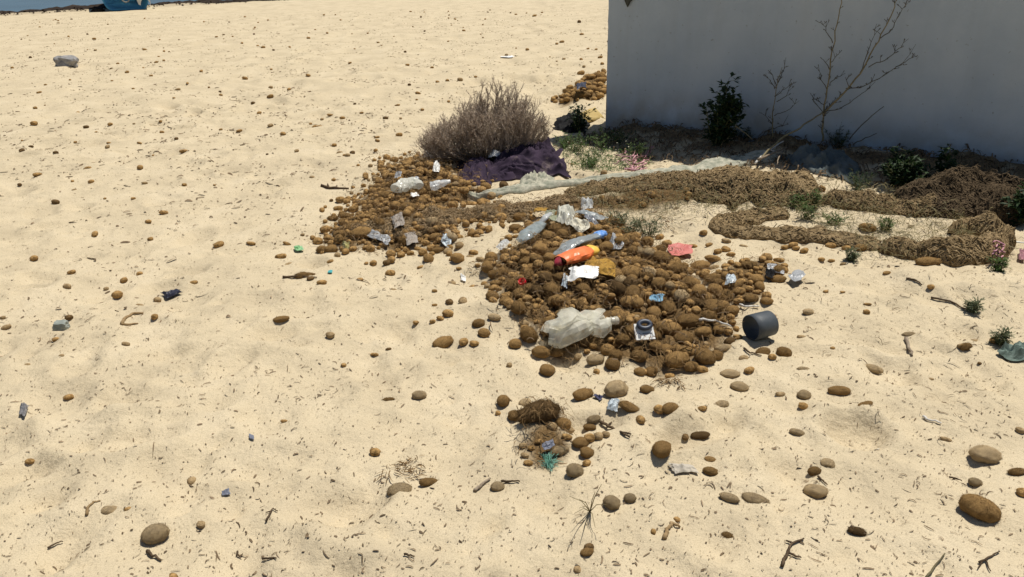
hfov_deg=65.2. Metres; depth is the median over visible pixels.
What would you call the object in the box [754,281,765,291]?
seagrass ball
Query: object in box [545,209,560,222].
film scrap
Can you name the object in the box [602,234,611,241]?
seagrass ball
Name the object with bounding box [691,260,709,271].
seagrass ball
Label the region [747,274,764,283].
seagrass ball
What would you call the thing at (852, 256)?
weed
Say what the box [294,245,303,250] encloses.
film scrap
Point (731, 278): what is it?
plastic scrap
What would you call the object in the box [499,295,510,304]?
seagrass ball
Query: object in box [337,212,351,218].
seagrass ball
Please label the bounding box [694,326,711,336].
seagrass ball
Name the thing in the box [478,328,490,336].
seagrass ball
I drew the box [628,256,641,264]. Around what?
seagrass ball
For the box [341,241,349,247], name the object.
scrap
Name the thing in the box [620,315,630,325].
seagrass ball
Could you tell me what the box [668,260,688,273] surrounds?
seagrass ball
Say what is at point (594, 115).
foam board
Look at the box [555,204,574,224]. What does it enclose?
plastic bag
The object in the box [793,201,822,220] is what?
weed
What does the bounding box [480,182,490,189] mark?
seagrass ball
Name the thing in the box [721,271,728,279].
seagrass ball
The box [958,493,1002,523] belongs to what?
seagrass ball
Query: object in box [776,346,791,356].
seagrass ball
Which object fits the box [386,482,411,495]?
stone
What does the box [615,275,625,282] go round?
seagrass ball
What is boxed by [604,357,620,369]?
seagrass ball
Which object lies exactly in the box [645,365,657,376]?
seagrass ball
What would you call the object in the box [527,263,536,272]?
seagrass ball
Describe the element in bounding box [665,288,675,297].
seagrass ball
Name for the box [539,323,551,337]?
seagrass ball
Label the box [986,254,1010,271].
weed
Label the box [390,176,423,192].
plastic bottle
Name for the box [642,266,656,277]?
seagrass ball
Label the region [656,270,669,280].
seagrass ball
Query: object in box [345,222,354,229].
seagrass ball
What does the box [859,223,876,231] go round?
seagrass ball
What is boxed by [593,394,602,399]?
film scrap
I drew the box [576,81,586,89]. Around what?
scrap
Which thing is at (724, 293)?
seagrass ball
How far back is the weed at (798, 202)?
5.11 m
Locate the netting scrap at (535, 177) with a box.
[519,170,554,183]
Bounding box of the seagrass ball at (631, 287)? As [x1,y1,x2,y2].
[625,285,640,295]
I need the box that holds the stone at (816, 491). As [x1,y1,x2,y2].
[803,484,829,498]
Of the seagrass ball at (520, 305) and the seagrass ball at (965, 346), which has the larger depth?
the seagrass ball at (520, 305)
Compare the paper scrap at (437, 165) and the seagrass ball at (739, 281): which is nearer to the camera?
the seagrass ball at (739, 281)
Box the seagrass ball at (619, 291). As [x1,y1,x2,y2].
[611,281,626,296]
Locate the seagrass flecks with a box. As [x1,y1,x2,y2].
[0,9,1023,342]
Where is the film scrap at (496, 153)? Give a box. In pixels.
[487,148,501,157]
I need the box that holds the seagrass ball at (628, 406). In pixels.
[618,400,639,412]
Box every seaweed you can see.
[146,549,161,560]
[262,557,276,559]
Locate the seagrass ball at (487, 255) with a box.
[484,251,497,259]
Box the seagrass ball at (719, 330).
[713,326,723,333]
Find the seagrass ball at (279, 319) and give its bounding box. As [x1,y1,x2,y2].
[273,316,289,322]
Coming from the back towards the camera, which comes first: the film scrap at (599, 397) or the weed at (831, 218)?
the weed at (831, 218)
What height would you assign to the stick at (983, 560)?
0.008 m
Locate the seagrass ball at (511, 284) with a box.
[505,278,519,291]
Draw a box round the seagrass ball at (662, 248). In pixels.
[655,245,666,250]
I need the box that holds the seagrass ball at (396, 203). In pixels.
[389,201,400,210]
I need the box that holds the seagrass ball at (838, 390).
[827,385,850,395]
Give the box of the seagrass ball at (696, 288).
[691,283,706,298]
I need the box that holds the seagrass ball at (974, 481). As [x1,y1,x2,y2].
[968,477,983,486]
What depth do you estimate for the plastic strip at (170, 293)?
4.07 m
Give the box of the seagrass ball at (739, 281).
[730,279,743,287]
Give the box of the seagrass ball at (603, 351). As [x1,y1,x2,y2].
[600,344,614,355]
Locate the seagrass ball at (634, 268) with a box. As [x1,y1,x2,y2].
[622,265,641,278]
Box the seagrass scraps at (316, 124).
[2,6,1006,331]
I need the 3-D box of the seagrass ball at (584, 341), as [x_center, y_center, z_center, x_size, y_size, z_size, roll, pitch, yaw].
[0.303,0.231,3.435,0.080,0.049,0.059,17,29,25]
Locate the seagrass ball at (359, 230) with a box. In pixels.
[349,226,371,238]
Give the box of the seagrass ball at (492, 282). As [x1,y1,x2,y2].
[490,280,501,285]
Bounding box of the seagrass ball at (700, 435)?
[690,431,709,439]
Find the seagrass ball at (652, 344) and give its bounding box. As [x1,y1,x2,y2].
[648,340,661,351]
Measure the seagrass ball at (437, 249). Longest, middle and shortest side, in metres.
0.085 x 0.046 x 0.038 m
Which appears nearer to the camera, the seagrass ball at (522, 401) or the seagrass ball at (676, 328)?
the seagrass ball at (522, 401)
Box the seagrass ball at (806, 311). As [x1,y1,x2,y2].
[802,308,813,314]
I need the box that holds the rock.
[53,55,78,67]
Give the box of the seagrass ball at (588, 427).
[582,423,596,430]
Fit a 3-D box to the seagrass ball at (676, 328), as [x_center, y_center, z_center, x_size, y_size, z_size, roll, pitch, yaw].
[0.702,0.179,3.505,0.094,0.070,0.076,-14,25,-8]
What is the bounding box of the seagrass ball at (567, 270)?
[565,266,572,274]
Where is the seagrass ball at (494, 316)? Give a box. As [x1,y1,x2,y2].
[487,313,500,320]
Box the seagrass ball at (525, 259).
[519,256,531,264]
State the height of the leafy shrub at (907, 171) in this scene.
0.292 m
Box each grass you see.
[549,126,654,171]
[564,171,1022,262]
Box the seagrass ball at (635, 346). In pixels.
[630,343,642,350]
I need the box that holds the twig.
[849,106,883,139]
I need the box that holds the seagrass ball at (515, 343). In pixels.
[509,338,521,348]
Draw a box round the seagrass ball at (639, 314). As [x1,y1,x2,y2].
[632,312,645,322]
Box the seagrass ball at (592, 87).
[586,85,599,91]
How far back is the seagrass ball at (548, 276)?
3.89 m
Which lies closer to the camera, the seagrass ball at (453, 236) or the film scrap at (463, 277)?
the film scrap at (463, 277)
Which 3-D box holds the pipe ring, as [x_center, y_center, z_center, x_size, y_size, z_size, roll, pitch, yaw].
[1.087,0.162,3.500,0.108,0.115,0.118,-11,25,-22]
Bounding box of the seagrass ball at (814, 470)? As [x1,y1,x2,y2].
[807,466,821,475]
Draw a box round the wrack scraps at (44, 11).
[0,0,281,15]
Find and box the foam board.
[582,107,603,121]
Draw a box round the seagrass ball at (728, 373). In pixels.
[719,369,740,377]
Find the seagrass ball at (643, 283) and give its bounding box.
[637,278,647,287]
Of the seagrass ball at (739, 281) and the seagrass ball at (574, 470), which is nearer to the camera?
the seagrass ball at (574, 470)
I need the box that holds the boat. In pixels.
[102,0,150,10]
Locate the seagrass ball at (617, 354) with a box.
[608,349,622,359]
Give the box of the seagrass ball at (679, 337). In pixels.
[673,330,693,344]
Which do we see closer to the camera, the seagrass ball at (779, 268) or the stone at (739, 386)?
the stone at (739, 386)
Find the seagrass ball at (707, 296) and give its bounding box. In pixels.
[703,292,712,300]
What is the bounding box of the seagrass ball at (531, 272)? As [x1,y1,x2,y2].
[520,267,533,279]
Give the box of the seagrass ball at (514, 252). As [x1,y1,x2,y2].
[506,248,516,255]
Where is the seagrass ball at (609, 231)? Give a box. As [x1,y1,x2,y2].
[607,227,621,234]
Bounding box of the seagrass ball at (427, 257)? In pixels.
[423,253,433,262]
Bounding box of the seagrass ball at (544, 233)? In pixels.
[540,230,555,240]
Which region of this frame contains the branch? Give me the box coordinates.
[759,111,822,160]
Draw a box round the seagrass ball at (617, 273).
[604,268,623,281]
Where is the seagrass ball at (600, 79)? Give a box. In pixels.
[594,77,606,82]
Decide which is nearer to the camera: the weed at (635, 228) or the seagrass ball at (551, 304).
the seagrass ball at (551, 304)
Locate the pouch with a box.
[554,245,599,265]
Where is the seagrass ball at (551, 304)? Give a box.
[547,295,554,306]
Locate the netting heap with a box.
[778,143,861,184]
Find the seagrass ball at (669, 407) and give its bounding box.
[662,402,678,413]
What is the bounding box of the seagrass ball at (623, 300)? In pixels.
[619,296,634,307]
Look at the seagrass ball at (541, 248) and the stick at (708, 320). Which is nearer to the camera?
the stick at (708, 320)
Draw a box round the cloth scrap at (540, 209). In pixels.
[534,207,546,211]
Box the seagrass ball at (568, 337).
[564,334,574,345]
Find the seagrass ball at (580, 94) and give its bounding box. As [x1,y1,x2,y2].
[572,92,586,97]
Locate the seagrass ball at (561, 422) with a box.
[556,417,571,428]
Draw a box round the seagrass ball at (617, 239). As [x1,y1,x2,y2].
[614,236,630,247]
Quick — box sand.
[0,0,1023,576]
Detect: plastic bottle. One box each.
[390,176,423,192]
[430,179,450,190]
[516,212,551,242]
[540,307,618,348]
[553,230,606,254]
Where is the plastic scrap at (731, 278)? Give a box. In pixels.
[725,274,735,284]
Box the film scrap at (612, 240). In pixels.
[610,233,624,249]
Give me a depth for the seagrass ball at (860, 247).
4.44 m
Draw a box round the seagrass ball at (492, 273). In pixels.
[488,269,501,278]
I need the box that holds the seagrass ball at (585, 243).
[580,241,592,246]
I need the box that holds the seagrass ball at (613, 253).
[610,251,620,259]
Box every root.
[265,508,277,521]
[282,275,316,277]
[780,538,804,566]
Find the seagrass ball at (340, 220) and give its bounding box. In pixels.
[338,218,347,225]
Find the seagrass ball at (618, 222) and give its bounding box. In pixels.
[614,218,624,226]
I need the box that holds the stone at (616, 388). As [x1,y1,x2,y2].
[603,379,628,397]
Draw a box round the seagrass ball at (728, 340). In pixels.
[723,337,735,343]
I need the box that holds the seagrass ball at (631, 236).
[623,232,635,242]
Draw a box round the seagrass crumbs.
[0,127,1023,576]
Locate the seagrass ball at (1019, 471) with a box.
[1007,467,1023,475]
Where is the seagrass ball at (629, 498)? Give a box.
[623,493,636,502]
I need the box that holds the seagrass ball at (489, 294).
[485,291,498,299]
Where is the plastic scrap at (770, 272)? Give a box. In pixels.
[765,268,774,277]
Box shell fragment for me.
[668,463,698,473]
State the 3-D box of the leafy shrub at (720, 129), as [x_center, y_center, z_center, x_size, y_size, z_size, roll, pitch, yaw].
[1.671,-1.415,6.370,0.406,0.587,0.432,-1,23,0]
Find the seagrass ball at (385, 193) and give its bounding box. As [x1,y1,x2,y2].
[379,191,390,197]
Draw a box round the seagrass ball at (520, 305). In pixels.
[511,301,527,314]
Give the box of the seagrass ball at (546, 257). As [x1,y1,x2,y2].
[543,252,553,261]
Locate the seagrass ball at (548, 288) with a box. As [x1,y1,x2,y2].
[542,282,559,297]
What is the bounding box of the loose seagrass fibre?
[308,70,850,464]
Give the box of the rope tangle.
[613,146,653,170]
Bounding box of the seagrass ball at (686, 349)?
[670,345,694,355]
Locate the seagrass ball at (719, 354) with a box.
[712,350,723,360]
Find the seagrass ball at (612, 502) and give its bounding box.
[603,495,619,509]
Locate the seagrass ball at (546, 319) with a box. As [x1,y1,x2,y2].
[541,316,554,323]
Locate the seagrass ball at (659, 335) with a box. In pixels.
[651,329,661,340]
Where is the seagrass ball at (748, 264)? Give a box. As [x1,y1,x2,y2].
[741,261,756,268]
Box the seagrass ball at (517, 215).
[512,212,525,219]
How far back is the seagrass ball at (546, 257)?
4.05 m
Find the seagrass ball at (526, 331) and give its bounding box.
[518,325,538,343]
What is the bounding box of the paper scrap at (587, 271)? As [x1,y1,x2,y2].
[567,265,598,281]
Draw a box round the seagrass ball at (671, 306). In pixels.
[660,301,677,316]
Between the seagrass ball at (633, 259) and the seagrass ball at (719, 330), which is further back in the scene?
the seagrass ball at (633, 259)
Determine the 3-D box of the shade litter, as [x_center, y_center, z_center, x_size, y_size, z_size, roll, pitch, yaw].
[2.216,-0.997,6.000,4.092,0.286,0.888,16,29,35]
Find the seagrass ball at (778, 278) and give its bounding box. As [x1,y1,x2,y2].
[771,275,786,282]
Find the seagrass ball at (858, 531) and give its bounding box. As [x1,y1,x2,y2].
[846,526,866,535]
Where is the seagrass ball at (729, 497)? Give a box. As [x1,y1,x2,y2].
[718,492,739,502]
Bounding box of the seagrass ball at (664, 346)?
[660,344,670,353]
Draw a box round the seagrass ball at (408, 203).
[399,202,416,210]
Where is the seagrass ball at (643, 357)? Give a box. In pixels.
[630,349,647,362]
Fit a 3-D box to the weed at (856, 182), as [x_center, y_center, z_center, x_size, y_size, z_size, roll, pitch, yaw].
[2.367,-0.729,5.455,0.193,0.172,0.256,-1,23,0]
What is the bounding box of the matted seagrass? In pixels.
[327,211,689,482]
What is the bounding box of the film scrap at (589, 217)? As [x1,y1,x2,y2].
[585,214,597,223]
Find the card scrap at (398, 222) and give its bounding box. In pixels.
[391,212,404,228]
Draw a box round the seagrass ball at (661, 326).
[655,320,667,331]
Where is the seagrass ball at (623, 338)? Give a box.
[614,333,631,344]
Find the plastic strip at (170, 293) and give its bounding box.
[160,289,180,298]
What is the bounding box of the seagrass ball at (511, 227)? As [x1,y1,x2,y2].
[508,224,522,231]
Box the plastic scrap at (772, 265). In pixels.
[767,263,784,273]
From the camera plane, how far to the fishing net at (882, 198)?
4.98 m
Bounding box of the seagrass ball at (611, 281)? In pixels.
[607,280,615,292]
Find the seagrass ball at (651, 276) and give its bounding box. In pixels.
[642,272,653,279]
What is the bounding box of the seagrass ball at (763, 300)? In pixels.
[760,297,773,304]
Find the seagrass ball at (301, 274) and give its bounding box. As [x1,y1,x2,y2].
[292,271,314,278]
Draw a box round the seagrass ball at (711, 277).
[702,273,722,281]
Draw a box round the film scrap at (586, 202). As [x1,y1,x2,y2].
[581,197,592,209]
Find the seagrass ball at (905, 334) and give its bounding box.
[901,332,915,336]
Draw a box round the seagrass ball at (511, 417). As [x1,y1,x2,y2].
[508,410,517,420]
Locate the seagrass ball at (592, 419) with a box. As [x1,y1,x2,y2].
[587,415,600,423]
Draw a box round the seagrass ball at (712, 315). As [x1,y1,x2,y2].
[699,309,718,324]
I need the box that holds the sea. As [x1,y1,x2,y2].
[0,0,195,11]
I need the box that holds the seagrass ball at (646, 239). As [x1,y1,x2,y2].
[640,236,653,245]
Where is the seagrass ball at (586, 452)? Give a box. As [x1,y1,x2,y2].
[580,446,593,457]
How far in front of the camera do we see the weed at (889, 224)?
4.72 m
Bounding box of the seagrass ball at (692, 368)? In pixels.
[683,361,700,371]
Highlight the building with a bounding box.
[605,0,1023,163]
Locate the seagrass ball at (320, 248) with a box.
[316,245,325,252]
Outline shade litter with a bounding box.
[568,118,1023,192]
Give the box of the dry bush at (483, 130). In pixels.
[410,73,553,161]
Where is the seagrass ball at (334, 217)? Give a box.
[327,215,337,220]
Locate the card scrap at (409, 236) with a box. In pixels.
[404,232,418,244]
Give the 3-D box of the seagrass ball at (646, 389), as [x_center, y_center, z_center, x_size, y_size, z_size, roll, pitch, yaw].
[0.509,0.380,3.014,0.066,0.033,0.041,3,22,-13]
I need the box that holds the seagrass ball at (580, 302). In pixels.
[573,299,583,309]
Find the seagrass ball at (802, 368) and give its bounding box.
[797,366,809,369]
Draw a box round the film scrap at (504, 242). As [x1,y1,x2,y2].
[496,239,509,249]
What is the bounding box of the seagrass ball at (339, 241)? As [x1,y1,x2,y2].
[334,234,344,243]
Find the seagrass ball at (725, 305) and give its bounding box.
[720,300,729,307]
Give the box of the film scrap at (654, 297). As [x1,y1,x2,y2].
[649,293,664,301]
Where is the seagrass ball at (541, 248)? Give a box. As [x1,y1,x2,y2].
[533,243,547,255]
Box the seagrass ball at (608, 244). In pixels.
[599,240,613,253]
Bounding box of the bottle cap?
[518,278,525,285]
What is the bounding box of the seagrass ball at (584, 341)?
[575,336,589,347]
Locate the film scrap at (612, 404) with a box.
[607,398,619,411]
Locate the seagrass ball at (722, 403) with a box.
[715,400,728,406]
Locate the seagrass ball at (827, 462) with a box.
[820,458,834,467]
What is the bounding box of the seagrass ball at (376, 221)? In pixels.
[374,218,384,225]
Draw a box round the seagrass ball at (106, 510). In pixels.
[101,505,116,514]
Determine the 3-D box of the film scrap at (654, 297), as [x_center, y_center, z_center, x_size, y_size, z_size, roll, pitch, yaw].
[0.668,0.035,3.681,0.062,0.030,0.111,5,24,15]
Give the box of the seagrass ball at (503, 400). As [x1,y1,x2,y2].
[496,394,509,406]
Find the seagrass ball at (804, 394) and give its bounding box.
[797,390,811,399]
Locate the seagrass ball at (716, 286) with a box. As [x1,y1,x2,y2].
[707,283,723,295]
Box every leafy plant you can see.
[566,103,596,130]
[931,144,964,173]
[1000,181,1023,224]
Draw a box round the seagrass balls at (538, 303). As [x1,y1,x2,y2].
[10,11,1023,576]
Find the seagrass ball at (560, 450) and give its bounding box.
[549,444,570,456]
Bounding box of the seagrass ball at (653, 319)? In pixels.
[645,314,657,327]
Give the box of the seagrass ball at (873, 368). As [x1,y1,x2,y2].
[866,363,883,373]
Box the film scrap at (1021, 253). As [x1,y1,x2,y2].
[1018,249,1023,259]
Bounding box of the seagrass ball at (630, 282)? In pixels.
[623,277,637,287]
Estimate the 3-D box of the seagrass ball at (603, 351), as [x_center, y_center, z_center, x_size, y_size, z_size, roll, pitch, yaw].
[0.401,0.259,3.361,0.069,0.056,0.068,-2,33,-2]
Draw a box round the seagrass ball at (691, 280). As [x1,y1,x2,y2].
[681,276,695,288]
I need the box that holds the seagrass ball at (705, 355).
[693,347,716,364]
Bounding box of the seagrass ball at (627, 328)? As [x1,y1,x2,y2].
[624,322,635,337]
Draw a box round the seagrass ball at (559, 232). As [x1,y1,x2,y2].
[556,229,568,238]
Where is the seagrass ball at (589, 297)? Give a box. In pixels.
[583,291,596,303]
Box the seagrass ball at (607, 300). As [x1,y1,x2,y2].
[602,297,614,305]
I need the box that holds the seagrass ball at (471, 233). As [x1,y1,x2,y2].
[467,228,474,236]
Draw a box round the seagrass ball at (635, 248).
[627,245,637,254]
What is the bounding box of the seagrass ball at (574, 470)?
[566,463,583,477]
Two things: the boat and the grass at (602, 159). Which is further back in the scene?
the boat
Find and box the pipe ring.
[742,310,778,340]
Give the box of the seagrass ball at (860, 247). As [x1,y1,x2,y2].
[854,244,867,250]
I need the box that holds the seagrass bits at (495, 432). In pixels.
[3,100,1021,576]
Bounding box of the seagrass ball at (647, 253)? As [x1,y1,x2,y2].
[642,247,654,258]
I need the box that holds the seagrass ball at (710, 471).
[702,466,717,475]
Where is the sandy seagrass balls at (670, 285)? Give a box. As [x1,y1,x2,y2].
[0,9,1023,572]
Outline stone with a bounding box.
[52,320,69,330]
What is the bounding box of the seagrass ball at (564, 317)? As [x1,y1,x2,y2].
[557,306,571,324]
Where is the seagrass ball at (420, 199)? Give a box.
[413,197,427,204]
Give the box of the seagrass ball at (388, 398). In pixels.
[383,397,394,400]
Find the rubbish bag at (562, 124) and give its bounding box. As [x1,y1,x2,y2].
[552,112,589,134]
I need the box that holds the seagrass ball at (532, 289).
[528,284,542,297]
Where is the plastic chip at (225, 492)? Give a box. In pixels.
[222,488,229,494]
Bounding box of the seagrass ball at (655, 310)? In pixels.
[646,305,661,318]
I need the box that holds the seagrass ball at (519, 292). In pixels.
[513,287,525,298]
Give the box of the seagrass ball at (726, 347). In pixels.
[714,344,731,351]
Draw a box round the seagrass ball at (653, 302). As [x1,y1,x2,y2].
[646,298,661,307]
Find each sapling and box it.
[759,59,795,140]
[810,0,917,141]
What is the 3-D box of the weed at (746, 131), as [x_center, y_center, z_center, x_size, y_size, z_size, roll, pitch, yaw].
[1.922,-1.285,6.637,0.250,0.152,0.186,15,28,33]
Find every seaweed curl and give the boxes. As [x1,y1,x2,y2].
[85,500,100,514]
[120,312,143,325]
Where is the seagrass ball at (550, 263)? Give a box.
[543,260,555,271]
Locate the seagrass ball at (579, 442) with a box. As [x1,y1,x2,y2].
[572,437,588,447]
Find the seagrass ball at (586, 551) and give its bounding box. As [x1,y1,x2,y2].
[580,547,593,556]
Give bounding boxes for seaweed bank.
[0,0,242,11]
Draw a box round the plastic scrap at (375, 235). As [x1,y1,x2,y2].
[367,229,390,244]
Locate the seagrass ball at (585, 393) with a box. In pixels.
[572,387,593,400]
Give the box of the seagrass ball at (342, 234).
[332,230,345,236]
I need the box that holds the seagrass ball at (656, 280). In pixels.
[651,277,665,289]
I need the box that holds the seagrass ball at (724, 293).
[715,288,733,302]
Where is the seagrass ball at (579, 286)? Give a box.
[576,282,590,295]
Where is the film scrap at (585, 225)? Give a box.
[570,217,589,232]
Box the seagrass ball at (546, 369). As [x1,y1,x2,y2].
[539,363,554,376]
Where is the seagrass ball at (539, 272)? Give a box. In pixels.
[535,270,552,276]
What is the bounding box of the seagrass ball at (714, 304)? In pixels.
[702,298,723,317]
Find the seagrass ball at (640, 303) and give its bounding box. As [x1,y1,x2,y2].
[632,297,643,307]
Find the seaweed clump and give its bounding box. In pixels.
[90,7,104,11]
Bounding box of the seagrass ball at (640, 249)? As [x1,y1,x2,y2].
[635,246,643,255]
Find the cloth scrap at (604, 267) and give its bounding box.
[585,256,615,276]
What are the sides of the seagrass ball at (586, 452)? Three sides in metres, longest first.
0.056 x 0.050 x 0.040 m
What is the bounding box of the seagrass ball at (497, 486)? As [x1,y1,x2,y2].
[490,481,504,490]
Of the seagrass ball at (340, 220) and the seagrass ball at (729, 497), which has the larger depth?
the seagrass ball at (340, 220)
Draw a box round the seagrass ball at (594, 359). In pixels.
[586,354,604,365]
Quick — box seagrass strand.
[662,521,680,539]
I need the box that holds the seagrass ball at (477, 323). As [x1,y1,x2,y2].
[472,319,484,327]
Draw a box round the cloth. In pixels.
[455,137,571,185]
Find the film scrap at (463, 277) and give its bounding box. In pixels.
[460,273,465,281]
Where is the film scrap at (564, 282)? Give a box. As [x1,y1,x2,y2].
[561,274,567,288]
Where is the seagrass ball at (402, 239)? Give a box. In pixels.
[398,235,406,245]
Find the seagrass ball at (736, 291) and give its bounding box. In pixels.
[732,287,745,295]
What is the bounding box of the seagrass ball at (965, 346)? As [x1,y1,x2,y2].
[959,342,972,350]
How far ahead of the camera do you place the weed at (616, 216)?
4.99 m
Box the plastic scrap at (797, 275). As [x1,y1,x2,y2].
[788,269,805,281]
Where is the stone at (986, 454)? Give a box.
[967,444,1001,463]
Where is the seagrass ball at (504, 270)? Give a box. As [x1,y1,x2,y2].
[497,267,507,275]
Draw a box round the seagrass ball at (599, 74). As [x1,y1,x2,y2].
[593,72,606,77]
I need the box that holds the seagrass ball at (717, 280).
[712,278,724,284]
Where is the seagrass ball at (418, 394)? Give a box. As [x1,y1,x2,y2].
[411,390,426,399]
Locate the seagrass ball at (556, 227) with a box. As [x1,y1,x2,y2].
[548,222,561,232]
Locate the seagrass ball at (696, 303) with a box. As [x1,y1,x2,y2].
[682,297,704,308]
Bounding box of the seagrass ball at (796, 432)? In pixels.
[789,428,804,435]
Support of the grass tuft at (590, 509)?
on the sand
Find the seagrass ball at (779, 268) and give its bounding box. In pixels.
[774,264,785,274]
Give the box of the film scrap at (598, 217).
[575,210,608,219]
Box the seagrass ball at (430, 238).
[427,232,442,240]
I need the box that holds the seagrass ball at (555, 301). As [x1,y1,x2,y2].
[550,294,564,305]
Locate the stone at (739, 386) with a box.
[730,381,748,391]
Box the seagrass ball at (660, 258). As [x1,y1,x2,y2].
[652,250,674,263]
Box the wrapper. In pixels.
[19,402,28,415]
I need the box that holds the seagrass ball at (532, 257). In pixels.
[530,253,542,262]
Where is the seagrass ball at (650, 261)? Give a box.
[640,259,654,266]
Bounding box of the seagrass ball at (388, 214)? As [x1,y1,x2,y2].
[381,212,393,217]
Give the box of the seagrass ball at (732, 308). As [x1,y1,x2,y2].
[724,305,739,315]
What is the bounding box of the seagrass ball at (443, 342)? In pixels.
[431,336,453,347]
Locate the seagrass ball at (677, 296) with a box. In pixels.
[673,289,689,302]
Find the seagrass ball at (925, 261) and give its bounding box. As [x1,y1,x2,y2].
[915,257,942,265]
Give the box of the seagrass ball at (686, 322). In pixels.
[675,313,699,329]
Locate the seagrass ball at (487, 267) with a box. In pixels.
[481,261,493,272]
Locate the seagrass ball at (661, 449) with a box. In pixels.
[652,440,671,458]
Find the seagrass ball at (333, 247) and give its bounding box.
[324,244,337,252]
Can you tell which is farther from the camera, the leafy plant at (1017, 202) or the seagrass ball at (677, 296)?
the leafy plant at (1017, 202)
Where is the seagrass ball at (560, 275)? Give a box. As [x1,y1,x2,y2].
[553,272,567,281]
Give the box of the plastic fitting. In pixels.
[633,319,655,340]
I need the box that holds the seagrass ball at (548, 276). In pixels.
[538,272,551,284]
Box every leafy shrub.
[698,72,749,146]
[879,146,932,186]
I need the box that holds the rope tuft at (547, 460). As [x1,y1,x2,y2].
[537,448,561,471]
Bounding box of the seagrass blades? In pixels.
[331,152,846,361]
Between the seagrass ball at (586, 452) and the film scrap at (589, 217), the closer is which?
the seagrass ball at (586, 452)
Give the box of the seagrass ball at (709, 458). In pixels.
[704,456,715,461]
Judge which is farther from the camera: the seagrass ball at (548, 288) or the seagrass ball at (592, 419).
the seagrass ball at (548, 288)
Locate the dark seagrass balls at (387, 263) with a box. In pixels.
[17,11,981,548]
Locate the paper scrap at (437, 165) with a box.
[432,160,439,171]
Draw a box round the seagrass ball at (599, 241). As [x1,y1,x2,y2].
[592,239,601,244]
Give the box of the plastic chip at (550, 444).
[542,439,554,449]
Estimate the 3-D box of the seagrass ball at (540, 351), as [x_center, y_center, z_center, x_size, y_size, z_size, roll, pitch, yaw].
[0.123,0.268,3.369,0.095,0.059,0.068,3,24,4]
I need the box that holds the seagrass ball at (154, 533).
[140,522,170,544]
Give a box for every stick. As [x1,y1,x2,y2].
[320,183,348,188]
[473,478,490,491]
[501,480,519,482]
[599,420,630,437]
[699,318,730,326]
[739,303,758,306]
[743,347,761,355]
[754,141,783,163]
[757,147,787,164]
[904,337,912,355]
[922,415,941,423]
[925,553,944,576]
[931,297,967,309]
[977,551,999,570]
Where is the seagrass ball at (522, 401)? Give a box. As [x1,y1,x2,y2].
[518,398,530,405]
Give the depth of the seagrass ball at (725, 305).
3.77 m
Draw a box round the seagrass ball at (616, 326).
[612,318,621,329]
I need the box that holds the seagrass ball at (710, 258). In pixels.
[704,255,720,261]
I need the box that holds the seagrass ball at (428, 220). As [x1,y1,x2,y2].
[425,217,438,226]
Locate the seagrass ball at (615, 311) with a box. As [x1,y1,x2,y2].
[611,309,625,316]
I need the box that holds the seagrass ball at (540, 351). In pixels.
[531,345,550,357]
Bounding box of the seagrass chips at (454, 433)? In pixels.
[0,81,1021,576]
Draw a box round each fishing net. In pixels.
[349,192,578,237]
[564,169,798,210]
[696,164,822,202]
[708,205,881,250]
[821,188,936,217]
[878,211,1016,266]
[893,164,1023,226]
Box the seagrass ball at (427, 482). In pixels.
[419,478,437,486]
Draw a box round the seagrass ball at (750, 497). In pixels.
[740,492,768,503]
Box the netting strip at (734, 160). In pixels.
[467,150,776,200]
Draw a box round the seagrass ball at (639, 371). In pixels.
[634,367,644,375]
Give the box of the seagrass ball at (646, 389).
[640,385,654,392]
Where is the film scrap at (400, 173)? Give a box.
[394,171,401,177]
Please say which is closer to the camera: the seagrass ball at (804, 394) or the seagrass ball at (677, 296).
the seagrass ball at (804, 394)
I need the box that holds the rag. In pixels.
[997,341,1023,360]
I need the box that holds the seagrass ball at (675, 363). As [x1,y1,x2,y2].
[664,350,689,368]
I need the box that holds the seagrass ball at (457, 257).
[450,253,464,262]
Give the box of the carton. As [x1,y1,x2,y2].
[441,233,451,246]
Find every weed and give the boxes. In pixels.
[552,131,571,148]
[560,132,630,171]
[579,150,601,164]
[582,157,596,168]
[587,129,622,148]
[602,128,636,143]
[605,207,631,224]
[617,216,646,232]
[626,140,646,157]
[630,216,663,236]
[731,126,751,140]
[789,192,807,208]
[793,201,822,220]
[804,187,826,208]
[821,212,850,224]
[824,122,850,148]
[844,168,875,190]
[844,246,861,262]
[876,215,895,230]
[962,297,985,313]
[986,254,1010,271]
[988,324,1015,345]
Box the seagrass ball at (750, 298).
[743,294,758,301]
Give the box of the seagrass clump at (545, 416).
[515,396,563,426]
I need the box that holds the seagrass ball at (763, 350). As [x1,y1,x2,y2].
[754,347,770,354]
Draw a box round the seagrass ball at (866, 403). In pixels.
[858,401,872,405]
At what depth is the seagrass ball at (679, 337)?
3.44 m
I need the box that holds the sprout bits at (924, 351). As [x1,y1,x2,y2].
[781,267,1023,444]
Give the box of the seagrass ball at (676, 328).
[663,322,681,335]
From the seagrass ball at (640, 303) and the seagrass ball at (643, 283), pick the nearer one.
the seagrass ball at (640, 303)
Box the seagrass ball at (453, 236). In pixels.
[447,232,457,241]
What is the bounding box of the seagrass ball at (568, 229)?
[562,226,573,238]
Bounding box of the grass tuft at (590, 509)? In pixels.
[570,484,606,528]
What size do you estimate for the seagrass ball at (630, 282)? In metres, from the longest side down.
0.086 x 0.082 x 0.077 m
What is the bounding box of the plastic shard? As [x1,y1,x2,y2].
[668,243,692,255]
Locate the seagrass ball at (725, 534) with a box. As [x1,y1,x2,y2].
[721,530,733,537]
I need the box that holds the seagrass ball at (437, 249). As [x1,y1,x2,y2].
[431,247,444,252]
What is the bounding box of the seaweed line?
[0,0,271,13]
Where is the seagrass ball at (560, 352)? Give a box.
[550,348,564,356]

